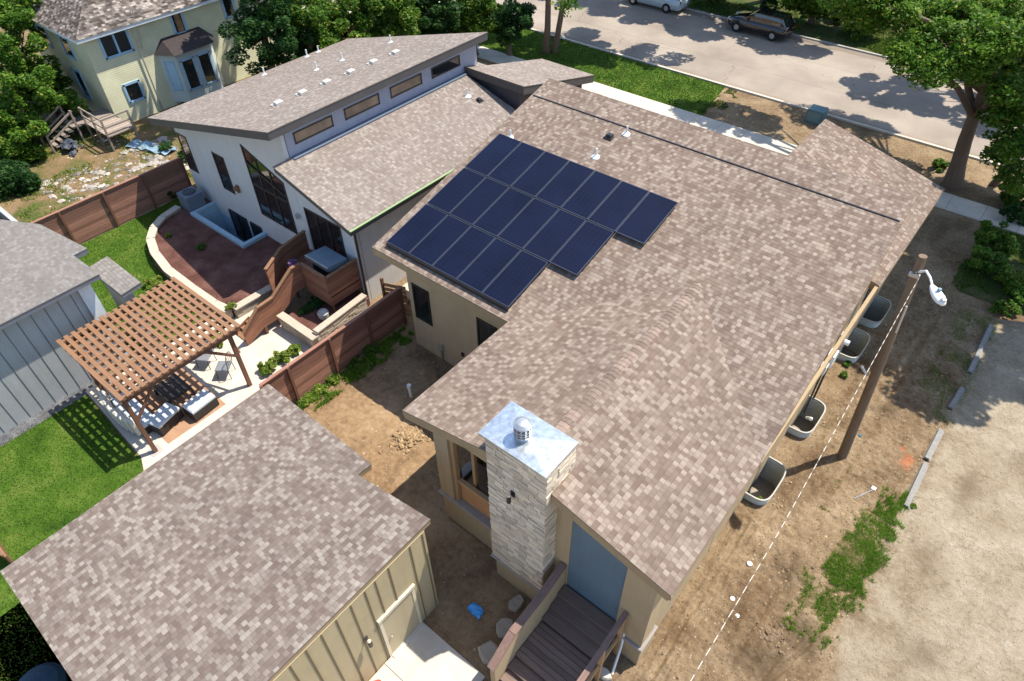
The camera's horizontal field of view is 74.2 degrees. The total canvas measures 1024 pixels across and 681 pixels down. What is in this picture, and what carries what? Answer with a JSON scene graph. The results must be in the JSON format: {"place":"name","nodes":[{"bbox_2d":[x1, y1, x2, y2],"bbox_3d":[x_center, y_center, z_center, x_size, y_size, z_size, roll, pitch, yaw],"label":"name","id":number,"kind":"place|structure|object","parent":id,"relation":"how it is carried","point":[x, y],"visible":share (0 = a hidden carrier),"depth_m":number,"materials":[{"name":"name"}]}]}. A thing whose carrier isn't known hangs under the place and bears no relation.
{"place":"outdoors","nodes":[
{"label":"outdoors","id":0,"kind":"place"},
{"bbox_2d":[0,395,143,680],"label":"lawn","id":1,"kind":"structure","parent":0,"point":[67,503],"depth_m":21.48,"materials":[{"name":"green plant"}]},
{"bbox_2d":[79,198,200,350],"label":"back lawn","id":2,"kind":"structure","parent":0,"point":[130,266],"depth_m":29.84,"materials":[{"name":"green plant"}]},
{"bbox_2d":[30,157,191,243],"bbox_3d":[-18.296,-5.924,30.735,0.165,1.832,7.890,29,52,27],"label":"wooden fence","id":3,"kind":"object","parent":2,"relation":"on","point":[85,219],"visible":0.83,"depth_m":30.96,"materials":[{"name":"brown wood"}]},
{"bbox_2d":[15,0,335,122],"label":"yellow house","id":4,"kind":"structure","parent":0,"point":[138,59],"depth_m":37.98,"materials":[{"name":"yellow paint"}]},
{"bbox_2d":[97,29,134,59],"bbox_3d":[-21.282,-15.952,36.355,0.110,1.250,1.650,29,52,27],"label":"window","id":5,"kind":"structure","parent":4,"relation":"in","point":[119,43],"depth_m":36.39,"materials":[{"name":"black glass"}]},
{"bbox_2d":[122,79,145,103],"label":"window","id":6,"kind":"structure","parent":4,"relation":"in","point":[134,91],"depth_m":38.14,"materials":[{"name":"black glass"}]},
{"bbox_2d":[86,310,310,469],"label":"patio","id":7,"kind":"structure","parent":0,"point":[229,392],"depth_m":24.53,"materials":[{"name":"concrete"}]},
{"bbox_2d":[98,389,151,435],"bbox_3d":[-13.037,2.343,22.886,2.250,0.800,0.890,29,52,27],"label":"sofa","id":8,"kind":"object","parent":7,"relation":"on","point":[118,412],"visible":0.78,"depth_m":22.64,"materials":[{"name":"fabric"}]},
{"bbox_2d":[56,276,251,457],"bbox_3d":[-11.886,0.758,23.114,4.141,2.819,4.263,29,52,27],"label":"pergola","id":9,"kind":"object","parent":7,"relation":"on","point":[73,341],"visible":0.99,"depth_m":22.02,"materials":[{"name":"brown wood"}]},
{"bbox_2d":[135,368,224,443],"bbox_3d":[-11.845,2.145,23.675,3.050,0.008,2.200,29,52,27],"label":"rug","id":10,"kind":"object","parent":7,"relation":"on","point":[155,403],"visible":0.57,"depth_m":23.66,"materials":[{"name":"orange fabric"}]},
{"bbox_2d":[145,402,183,435],"bbox_3d":[-11.699,2.622,22.795,0.620,0.480,0.950,17,47,17],"label":"wicker ottoman","id":11,"kind":"object","parent":10,"relation":"on","point":[164,418],"visible":1,"depth_m":22.62,"materials":[{"name":"fabric"}]},
{"bbox_2d":[153,373,194,403],"bbox_3d":[-11.873,1.780,23.771,1.100,0.400,0.890,29,52,27],"label":"coffee table","id":12,"kind":"object","parent":10,"relation":"on","point":[176,381],"visible":0.88,"depth_m":23.63,"materials":[{"name":"black metal"}]},
{"bbox_2d":[181,389,218,421],"bbox_3d":[-10.693,2.195,23.214,0.620,0.480,0.950,25,50,24],"label":"wicker ottoman","id":13,"kind":"object","parent":10,"relation":"on","point":[200,405],"visible":1,"depth_m":23.03,"materials":[{"name":"fabric"}]},
{"bbox_2d":[0,384,438,680],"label":"tan garage","id":14,"kind":"structure","parent":0,"point":[267,532],"depth_m":15.71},
{"bbox_2d":[382,592,418,652],"bbox_3d":[-2.748,7.081,16.962,0.093,2.000,0.960,29,52,27],"label":"door","id":15,"kind":"structure","parent":14,"relation":"in","point":[402,621],"depth_m":16.96,"materials":[{"name":"metal"}]},
{"bbox_2d":[148,32,593,300],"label":"white house","id":16,"kind":"structure","parent":0,"point":[349,149],"depth_m":27.62,"materials":[{"name":"beige"}]},
{"bbox_2d":[211,151,235,194],"bbox_3d":[-12.551,-7.299,29.498,0.870,1.800,0.080,29,52,27],"label":"window","id":17,"kind":"structure","parent":16,"relation":"in","point":[219,161],"depth_m":29.47,"materials":[{"name":"black glass"}]},
{"bbox_2d":[240,144,297,233],"bbox_3d":[-9.859,-6.129,27.547,2.453,3.300,0.090,29,52,27],"label":"window","id":18,"kind":"structure","parent":16,"relation":"in","point":[279,211],"depth_m":27.69,"materials":[{"name":"black glass"}]},
{"bbox_2d":[293,115,333,143],"bbox_3d":[-7.523,-8.001,25.635,0.080,0.460,1.840,29,52,27],"label":"window","id":19,"kind":"structure","parent":16,"relation":"in","point":[311,130],"depth_m":25.61,"materials":[{"name":"brown glass"}]},
{"bbox_2d":[303,207,346,257],"bbox_3d":[-7.293,-4.025,26.683,2.150,2.050,0.090,29,52,27],"label":"sliding door","id":20,"kind":"structure","parent":16,"relation":"in","point":[323,232],"depth_m":26.49,"materials":[{"name":"black glass"}]},
{"bbox_2d":[343,93,379,119],"bbox_3d":[-5.982,-9.333,26.969,0.080,0.460,1.830,29,52,27],"label":"window","id":21,"kind":"structure","parent":16,"relation":"in","point":[372,101],"depth_m":26.95,"materials":[{"name":"brown glass"}]},
{"bbox_2d":[390,73,422,98],"bbox_3d":[-4.435,-10.671,28.308,0.080,0.460,1.820,29,52,27],"label":"window","id":22,"kind":"structure","parent":16,"relation":"in","point":[416,80],"depth_m":28.29,"materials":[{"name":"brown glass"}]},
{"bbox_2d":[300,334,471,520],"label":"yard soil","id":23,"kind":"structure","parent":0,"point":[418,488],"depth_m":22.88,"materials":[{"name":"brown soil"}]},
{"bbox_2d":[370,422,433,458],"bbox_3d":[-3.437,3.166,22.309,1.460,0.220,2.589,29,52,27],"label":"clod heap","id":24,"kind":"object","parent":23,"relation":"on","point":[413,433],"visible":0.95,"depth_m":22.25,"materials":[{"name":"soil"}]},
{"bbox_2d":[80,2,1023,680],"bbox_3d":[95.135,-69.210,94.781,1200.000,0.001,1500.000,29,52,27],"label":"ground","id":25,"kind":"structure","parent":0,"point":[942,240],"depth_m":29.41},
{"bbox_2d":[0,381,94,445],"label":"gravel strip","id":26,"kind":"object","parent":25,"relation":"on","point":[49,411],"visible":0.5,"depth_m":23.34,"materials":[{"name":"gravel"}]},
{"bbox_2d":[0,206,159,434],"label":"grey shed","id":27,"kind":"structure","parent":25,"relation":"on","point":[48,295],"depth_m":22.70,"materials":[{"name":"grey metal"}]},
{"bbox_2d":[0,2,342,222],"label":"neighbour yard","id":28,"kind":"structure","parent":25,"relation":"on","point":[62,161],"depth_m":35.58,"materials":[{"name":"brown soil"}]},
{"bbox_2d":[0,159,41,200],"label":"bush","id":29,"kind":"object","parent":28,"relation":"on","point":[19,178],"visible":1,"depth_m":33.02,"materials":[{"name":"green plant"}]},
{"bbox_2d":[0,113,48,163],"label":"leafy tree","id":30,"kind":"object","parent":28,"relation":"on","point":[16,142],"visible":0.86,"depth_m":34.71,"materials":[{"name":"green plant"}]},
{"bbox_2d":[0,0,60,75],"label":"leafy tree","id":31,"kind":"object","parent":28,"relation":"on","point":[15,19],"visible":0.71,"depth_m":35.96,"materials":[{"name":"green plant"}]},
{"bbox_2d":[0,45,88,149],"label":"leafy tree","id":32,"kind":"object","parent":28,"relation":"on","point":[46,97],"visible":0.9,"depth_m":35.30,"materials":[{"name":"green plant"}]},
{"bbox_2d":[12,64,77,117],"bbox_3d":[-26.541,-14.070,38.452,3.434,2.971,3.485,29,52,27],"label":"leafy tree","id":33,"kind":"object","parent":28,"relation":"on","point":[59,80],"visible":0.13,"depth_m":38.66,"materials":[{"name":"green plant"}]},
{"bbox_2d":[39,157,129,202],"bbox_3d":[-21.218,-7.898,34.002,4.755,0.123,3.863,29,52,27],"label":"rubble","id":34,"kind":"object","parent":28,"relation":"on","point":[103,186],"visible":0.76,"depth_m":34.06,"materials":[{"name":"stone"}]},
{"bbox_2d":[40,105,140,152],"bbox_3d":[-22.954,-11.415,36.432,3.705,1.800,3.645,29,52,27],"label":"wooden porch","id":35,"kind":"object","parent":28,"relation":"on","point":[108,124],"visible":0.94,"depth_m":36.58,"materials":[{"name":"brown wood"}]},
{"bbox_2d":[0,109,192,222],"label":"weeds","id":36,"kind":"object","parent":28,"relation":"on","point":[53,177],"visible":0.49,"depth_m":35.01,"materials":[{"name":"plant"}]},
{"bbox_2d":[109,136,189,175],"bbox_3d":[-18.718,-9.565,35.642,4.634,0.150,3.518,29,52,27],"label":"rubble","id":37,"kind":"object","parent":28,"relation":"on","point":[156,160],"visible":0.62,"depth_m":35.71,"materials":[{"name":"stone"}]},
{"bbox_2d":[215,0,314,75],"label":"garden tree","id":38,"kind":"object","parent":28,"relation":"on","point":[254,27],"visible":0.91,"depth_m":34.94,"materials":[{"name":"green plant"}]},
{"bbox_2d":[261,0,343,52],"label":"garden tree","id":39,"kind":"object","parent":28,"relation":"on","point":[315,16],"visible":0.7,"depth_m":36.12,"materials":[{"name":"green plant"}]},
{"bbox_2d":[315,0,384,40],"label":"garden tree","id":40,"kind":"object","parent":28,"relation":"on","point":[347,24],"visible":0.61,"depth_m":38.15,"materials":[{"name":"green plant"}]},
{"bbox_2d":[358,0,420,36],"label":"garden tree","id":41,"kind":"object","parent":28,"relation":"on","point":[398,18],"visible":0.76,"depth_m":39.03,"materials":[{"name":"green plant"}]},
{"bbox_2d":[410,0,464,34],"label":"garden tree","id":42,"kind":"object","parent":28,"relation":"on","point":[430,23],"visible":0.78,"depth_m":40.87,"materials":[{"name":"green plant"}]},
{"bbox_2d":[146,205,233,317],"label":"retaining wall","id":43,"kind":"structure","parent":25,"relation":"on","point":[169,271],"depth_m":28.54,"materials":[{"name":"beige concrete"}]},
{"bbox_2d":[155,198,286,315],"bbox_3d":[-12.964,-3.871,29.637,8.200,0.340,4.100,29,52,27],"label":"mulch bed","id":44,"kind":"object","parent":25,"relation":"on","point":[221,268],"visible":0.54,"depth_m":29.06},
{"bbox_2d":[176,186,205,211],"bbox_3d":[-14.954,-6.609,31.575,0.850,0.840,0.800,29,52,27],"label":"air conditioner","id":45,"kind":"object","parent":44,"relation":"on","point":[191,198],"visible":1,"depth_m":31.33,"materials":[{"name":"grey metal"}]},
{"bbox_2d":[190,201,267,248],"bbox_3d":[-12.871,-4.706,31.343,4.150,2.120,1.300,29,52,27],"label":"egress well","id":46,"kind":"object","parent":25,"relation":"in","point":[235,228],"visible":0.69,"depth_m":31.35,"materials":[{"name":"white concrete"}]},
{"bbox_2d":[228,208,252,240],"bbox_3d":[-12.556,-5.251,31.466,1.350,1.520,0.090,29,52,27],"label":"window","id":47,"kind":"structure","parent":46,"relation":"in","point":[241,225],"depth_m":31.37,"materials":[{"name":"black glass"}]},
{"bbox_2d":[233,284,271,317],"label":"retaining wall","id":48,"kind":"structure","parent":25,"relation":"on","point":[246,305],"depth_m":26.92,"materials":[{"name":"stone"}]},
{"bbox_2d":[0,305,531,680],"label":"bare yard","id":49,"kind":"structure","parent":25,"relation":"on","point":[464,568],"depth_m":18.50,"materials":[{"name":"soil"}]},
{"bbox_2d":[19,662,67,680],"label":"tarp cover","id":50,"kind":"object","parent":49,"relation":"on","point":[50,671],"visible":1,"depth_m":16.94,"materials":[{"name":"plastic"}]},
{"bbox_2d":[259,287,406,403],"bbox_3d":[-6.137,0.397,24.096,0.195,1.832,6.290,29,52,27],"label":"wooden fence","id":51,"kind":"object","parent":49,"relation":"on","point":[301,375],"visible":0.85,"depth_m":24.01,"materials":[{"name":"brown wood"}]},
{"bbox_2d":[297,325,414,414],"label":"weeds","id":52,"kind":"object","parent":49,"relation":"on","point":[385,345],"visible":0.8,"depth_m":24.62,"materials":[{"name":"green plant"}]},
{"bbox_2d":[369,622,484,680],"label":"concrete pad","id":53,"kind":"object","parent":49,"relation":"on","point":[426,653],"visible":1,"depth_m":17.24,"materials":[{"name":"white concrete"}]},
{"bbox_2d":[234,230,362,345],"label":"deck","id":54,"kind":"structure","parent":25,"relation":"on","point":[336,286],"depth_m":26.01,"materials":[{"name":"brown wood"}]},
{"bbox_2d":[304,246,347,275],"bbox_3d":[-7.179,-2.865,26.269,1.520,1.130,0.970,29,52,27],"label":"hot tub","id":55,"kind":"object","parent":54,"relation":"on","point":[325,260],"visible":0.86,"depth_m":25.83,"materials":[{"name":"grey plastic"}]},
{"bbox_2d":[276,290,369,346],"bbox_3d":[-7.200,-1.150,26.417,2.150,0.806,3.110,29,52,27],"label":"raised planter","id":56,"kind":"object","parent":25,"relation":"on","point":[311,329],"visible":0.77,"depth_m":25.89,"materials":[{"name":"beige stone"}]},
{"bbox_2d":[447,0,499,55],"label":"garden tree","id":57,"kind":"object","parent":25,"relation":"on","point":[473,14],"visible":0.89,"depth_m":42.50,"materials":[{"name":"green plant"}]},
{"bbox_2d":[487,561,628,680],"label":"entry steps","id":58,"kind":"structure","parent":25,"relation":"on","point":[558,630],"depth_m":16.62,"materials":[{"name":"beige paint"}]},
{"bbox_2d":[372,78,943,664],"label":"tan house","id":59,"kind":"structure","parent":25,"relation":"on","point":[618,416],"depth_m":18.16,"materials":[{"name":"brown"}]},
{"bbox_2d":[387,204,447,253],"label":"solar panel","id":60,"kind":"object","parent":59,"relation":"attached to","point":[416,229],"visible":1,"depth_m":22.10,"materials":[{"name":"glass"}]},
{"bbox_2d":[411,282,432,325],"bbox_3d":[-3.139,-1.269,23.770,0.820,1.600,0.080,29,52,27],"label":"window","id":61,"kind":"structure","parent":59,"relation":"in","point":[421,299],"depth_m":23.74,"materials":[{"name":"black glass"}]},
{"bbox_2d":[409,215,470,266],"bbox_3d":[-2.286,-3.197,21.684,1.005,0.115,1.955,29,66,27],"label":"solar panel","id":62,"kind":"object","parent":59,"relation":"attached to","point":[439,240],"visible":1,"depth_m":21.63,"materials":[{"name":"glass"}]},
{"bbox_2d":[386,242,507,311],"bbox_3d":[-2.105,-2.012,20.866,5.130,0.130,0.030,29,52,27],"label":"panel skirt","id":63,"kind":"object","parent":59,"relation":"attached to","point":[490,300],"visible":1,"depth_m":20.75,"materials":[{"name":"black metal"}]},
{"bbox_2d":[427,168,485,213],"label":"solar panel","id":64,"kind":"object","parent":59,"relation":"attached to","point":[452,194],"visible":1,"depth_m":22.82,"materials":[{"name":"glass"}]},
{"bbox_2d":[432,226,495,279],"bbox_3d":[-1.489,-2.747,21.212,1.005,0.115,1.955,29,66,27],"label":"solar panel","id":65,"kind":"object","parent":59,"relation":"attached to","point":[469,246],"visible":1,"depth_m":21.16,"materials":[{"name":"glass"}]},
{"bbox_2d":[450,177,509,225],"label":"solar panel","id":66,"kind":"object","parent":59,"relation":"attached to","point":[479,201],"visible":1,"depth_m":22.35,"materials":[{"name":"glass"}]},
{"bbox_2d":[457,238,520,292],"bbox_3d":[-0.692,-2.297,20.741,1.005,0.115,1.955,29,66,27],"label":"solar panel","id":67,"kind":"object","parent":59,"relation":"attached to","point":[488,265],"visible":1,"depth_m":20.68,"materials":[{"name":"glass"}]},
{"bbox_2d":[465,133,521,176],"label":"solar panel","id":68,"kind":"object","parent":59,"relation":"attached to","point":[493,154],"visible":1,"depth_m":23.55,"materials":[{"name":"glass"}]},
{"bbox_2d":[473,187,533,236],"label":"solar panel","id":69,"kind":"object","parent":59,"relation":"attached to","point":[501,213],"visible":1,"depth_m":21.88,"materials":[{"name":"glass"}]},
{"bbox_2d":[482,250,547,307],"bbox_3d":[0.106,-1.847,20.269,1.005,0.115,1.955,29,66,27],"label":"solar panel","id":70,"kind":"object","parent":59,"relation":"attached to","point":[514,279],"visible":1,"depth_m":20.21,"materials":[{"name":"glass"}]},
{"bbox_2d":[487,142,544,186],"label":"solar panel","id":71,"kind":"object","parent":59,"relation":"attached to","point":[509,170],"visible":1,"depth_m":23.07,"materials":[{"name":"glass"}]},
{"bbox_2d":[497,198,558,249],"bbox_3d":[0.531,-3.702,21.466,1.005,0.115,1.955,29,66,27],"label":"solar panel","id":72,"kind":"object","parent":59,"relation":"attached to","point":[524,227],"visible":1,"depth_m":21.41,"materials":[{"name":"glass"}]},
{"bbox_2d":[511,151,569,197],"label":"solar panel","id":73,"kind":"object","parent":59,"relation":"attached to","point":[544,169],"visible":1,"depth_m":22.60,"materials":[{"name":"glass"}]},
{"bbox_2d":[523,209,585,261],"bbox_3d":[1.328,-3.252,20.995,1.005,0.115,1.955,29,66,27],"label":"solar panel","id":74,"kind":"object","parent":59,"relation":"attached to","point":[553,235],"visible":1,"depth_m":20.93,"materials":[{"name":"glass"}]},
{"bbox_2d":[535,161,594,207],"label":"solar panel","id":75,"kind":"object","parent":59,"relation":"attached to","point":[563,185],"visible":1,"depth_m":22.13,"materials":[{"name":"glass"}]},
{"bbox_2d":[550,221,613,275],"bbox_3d":[2.126,-2.802,20.523,1.005,0.115,1.955,29,66,27],"label":"solar panel","id":76,"kind":"object","parent":59,"relation":"attached to","point":[580,248],"visible":1,"depth_m":20.46,"materials":[{"name":"glass"}]},
{"bbox_2d":[561,171,621,219],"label":"solar panel","id":77,"kind":"object","parent":59,"relation":"attached to","point":[590,195],"visible":1,"depth_m":21.66,"materials":[{"name":"glass"}]},
{"bbox_2d":[588,181,648,231],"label":"solar panel","id":78,"kind":"object","parent":59,"relation":"attached to","point":[617,206],"visible":1,"depth_m":21.19,"materials":[{"name":"glass"}]},
{"bbox_2d":[615,192,677,244],"bbox_3d":[4.145,-3.756,20.777,1.005,0.115,1.955,29,66,27],"label":"solar panel","id":79,"kind":"object","parent":59,"relation":"attached to","point":[646,218],"visible":1,"depth_m":20.72,"materials":[{"name":"glass"}]},
{"bbox_2d":[743,456,785,504],"bbox_3d":[7.862,4.678,21.143,0.697,1.140,1.730,29,52,27],"label":"window well","id":80,"kind":"object","parent":59,"relation":"attached to","point":[767,481],"depth_m":21.58,"materials":[{"name":"grey metal"}]},
{"bbox_2d":[787,395,825,437],"bbox_3d":[9.919,2.900,22.924,0.697,1.140,1.730,29,52,27],"label":"window well","id":81,"kind":"object","parent":59,"relation":"attached to","point":[801,426],"depth_m":23.27,"materials":[{"name":"grey metal"}]},
{"bbox_2d":[837,327,869,362],"bbox_3d":[12.672,0.521,25.307,0.697,1.140,1.730,29,52,27],"label":"window well","id":82,"kind":"object","parent":59,"relation":"attached to","point":[854,349],"depth_m":25.62,"materials":[{"name":"grey metal"}]},
{"bbox_2d":[859,295,890,327],"bbox_3d":[14.191,-0.792,26.622,0.697,1.140,1.730,29,52,27],"label":"window well","id":83,"kind":"object","parent":59,"relation":"attached to","point":[875,314],"depth_m":26.88,"materials":[{"name":"grey metal"}]},
{"bbox_2d":[530,28,999,165],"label":"kerb","id":84,"kind":"structure","parent":25,"relation":"on","point":[806,109],"depth_m":39.73,"materials":[{"name":"concrete"}]},
{"bbox_2d":[687,0,1020,77],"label":"verge","id":85,"kind":"structure","parent":25,"relation":"on","point":[822,29],"depth_m":48.10,"materials":[{"name":"green plant"}]},
{"bbox_2d":[780,0,838,23],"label":"street tree","id":86,"kind":"object","parent":85,"relation":"on","point":[813,9],"visible":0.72,"depth_m":47.06,"materials":[{"name":"green plant"}]},
{"bbox_2d":[816,0,1023,190],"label":"tree","id":87,"kind":"object","parent":25,"relation":"on","point":[973,59],"visible":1,"depth_m":28.62,"materials":[{"name":"green plant"}]},
{"bbox_2d":[824,318,1023,680],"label":"parking lot","id":88,"kind":"structure","parent":25,"relation":"on","point":[962,619],"depth_m":19.11,"materials":[{"name":"beige concrete"}]},
{"bbox_2d":[903,461,928,508],"bbox_3d":[12.471,4.452,20.886,0.210,0.140,2.000,29,52,27],"label":"wheel stop","id":89,"kind":"object","parent":88,"relation":"on","point":[918,478],"visible":1,"depth_m":20.86,"materials":[{"name":"concrete"}]},
{"bbox_2d":[959,227,1023,315],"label":"side verge","id":90,"kind":"structure","parent":25,"relation":"on","point":[994,292],"depth_m":27.67,"materials":[{"name":"green plant"}]},
{"bbox_2d":[961,244,1012,277],"bbox_3d":[19.744,-3.309,28.121,1.618,1.175,1.868,15,47,16],"label":"shrub","id":91,"kind":"object","parent":90,"relation":"on","point":[983,259],"visible":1,"depth_m":27.91,"materials":[{"name":"green plant"}]},
{"bbox_2d":[952,225,1023,290],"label":"weeds","id":92,"kind":"object","parent":90,"relation":"on","point":[961,277],"visible":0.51,"depth_m":28.14,"materials":[{"name":"green plant"}]},
{"bbox_2d":[973,220,1020,254],"bbox_3d":[20.837,-4.314,29.002,1.562,1.107,2.053,-29,51,-26],"label":"shrub","id":93,"kind":"object","parent":90,"relation":"on","point":[1002,241],"visible":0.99,"depth_m":28.90,"materials":[{"name":"green plant"}]},
{"bbox_2d":[975,51,1023,193],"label":"leafy tree","id":94,"kind":"object","parent":25,"relation":"on","point":[1005,150],"visible":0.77,"depth_m":28.27,"materials":[{"name":"green plant"}]},
{"bbox_2d":[989,299,1022,317],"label":"shrub","id":95,"kind":"object","parent":25,"relation":"on","point":[1002,307],"visible":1,"depth_m":26.28,"materials":[{"name":"green plant"}]},
{"bbox_2d":[412,0,725,114],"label":"lawn","id":96,"kind":"structure","parent":0,"point":[563,44],"depth_m":42.78,"materials":[{"name":"green plant"}]},
{"bbox_2d":[484,0,536,55],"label":"garden tree","id":97,"kind":"object","parent":96,"relation":"on","point":[513,19],"visible":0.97,"depth_m":43.00,"materials":[{"name":"green plant"}]},
{"bbox_2d":[542,0,583,53],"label":"twin trunk tree","id":98,"kind":"object","parent":96,"relation":"on","point":[567,6],"visible":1,"depth_m":43.71,"materials":[{"name":"brown plant"}]},
{"bbox_2d":[349,11,1023,235],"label":"sidewalk","id":99,"kind":"structure","parent":0,"point":[966,208],"depth_m":37.31,"materials":[{"name":"concrete"}]},
{"bbox_2d":[998,199,1023,226],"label":"shrub","id":100,"kind":"object","parent":99,"relation":"on","point":[1016,210],"visible":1,"depth_m":30.59,"materials":[{"name":"green plant"}]},
{"bbox_2d":[439,0,1023,160],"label":"street","id":101,"kind":"structure","parent":0,"point":[862,88],"depth_m":43.57,"materials":[{"name":"grey asphalt"}]},
{"bbox_2d":[629,0,689,12],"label":"parked van","id":102,"kind":"object","parent":101,"relation":"on","point":[667,6],"visible":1,"depth_m":50.06,"materials":[{"name":"white paint"}]},
{"bbox_2d":[727,7,795,40],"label":"parked car","id":103,"kind":"object","parent":101,"relation":"on","point":[772,24],"visible":1,"depth_m":46.12,"materials":[{"name":"black paint"}]},
{"bbox_2d":[632,285,992,680],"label":"side soil","id":104,"kind":"structure","parent":0,"point":[675,654],"depth_m":19.82,"materials":[{"name":"brown soil"}]},
{"bbox_2d":[740,622,803,655],"bbox_3d":[6.834,7.705,17.608,1.939,0.092,0.989,-9,45,-8],"label":"clod heap","id":105,"kind":"object","parent":104,"relation":"on","point":[762,635],"visible":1,"depth_m":17.59,"materials":[{"name":"soil"}]},
{"bbox_2d":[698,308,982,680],"bbox_3d":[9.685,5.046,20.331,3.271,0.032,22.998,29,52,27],"label":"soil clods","id":106,"kind":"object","parent":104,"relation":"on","point":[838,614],"visible":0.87,"depth_m":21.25,"materials":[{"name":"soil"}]},
{"bbox_2d":[781,485,916,648],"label":"grass","id":107,"kind":"structure","parent":104,"relation":"on","point":[855,577],"depth_m":19.02,"materials":[{"name":"green plant"}]},
{"bbox_2d":[837,254,927,458],"bbox_3d":[10.356,0.880,19.188,0.830,7.868,0.330,29,52,27],"label":"utility pole","id":108,"kind":"object","parent":104,"relation":"on","point":[864,400],"visible":1,"depth_m":18.86,"materials":[{"name":"brown wood"}]},
{"bbox_2d":[920,306,998,425],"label":"weeds","id":109,"kind":"object","parent":104,"relation":"on","point":[962,324],"visible":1,"depth_m":24.52,"materials":[{"name":"plant"}]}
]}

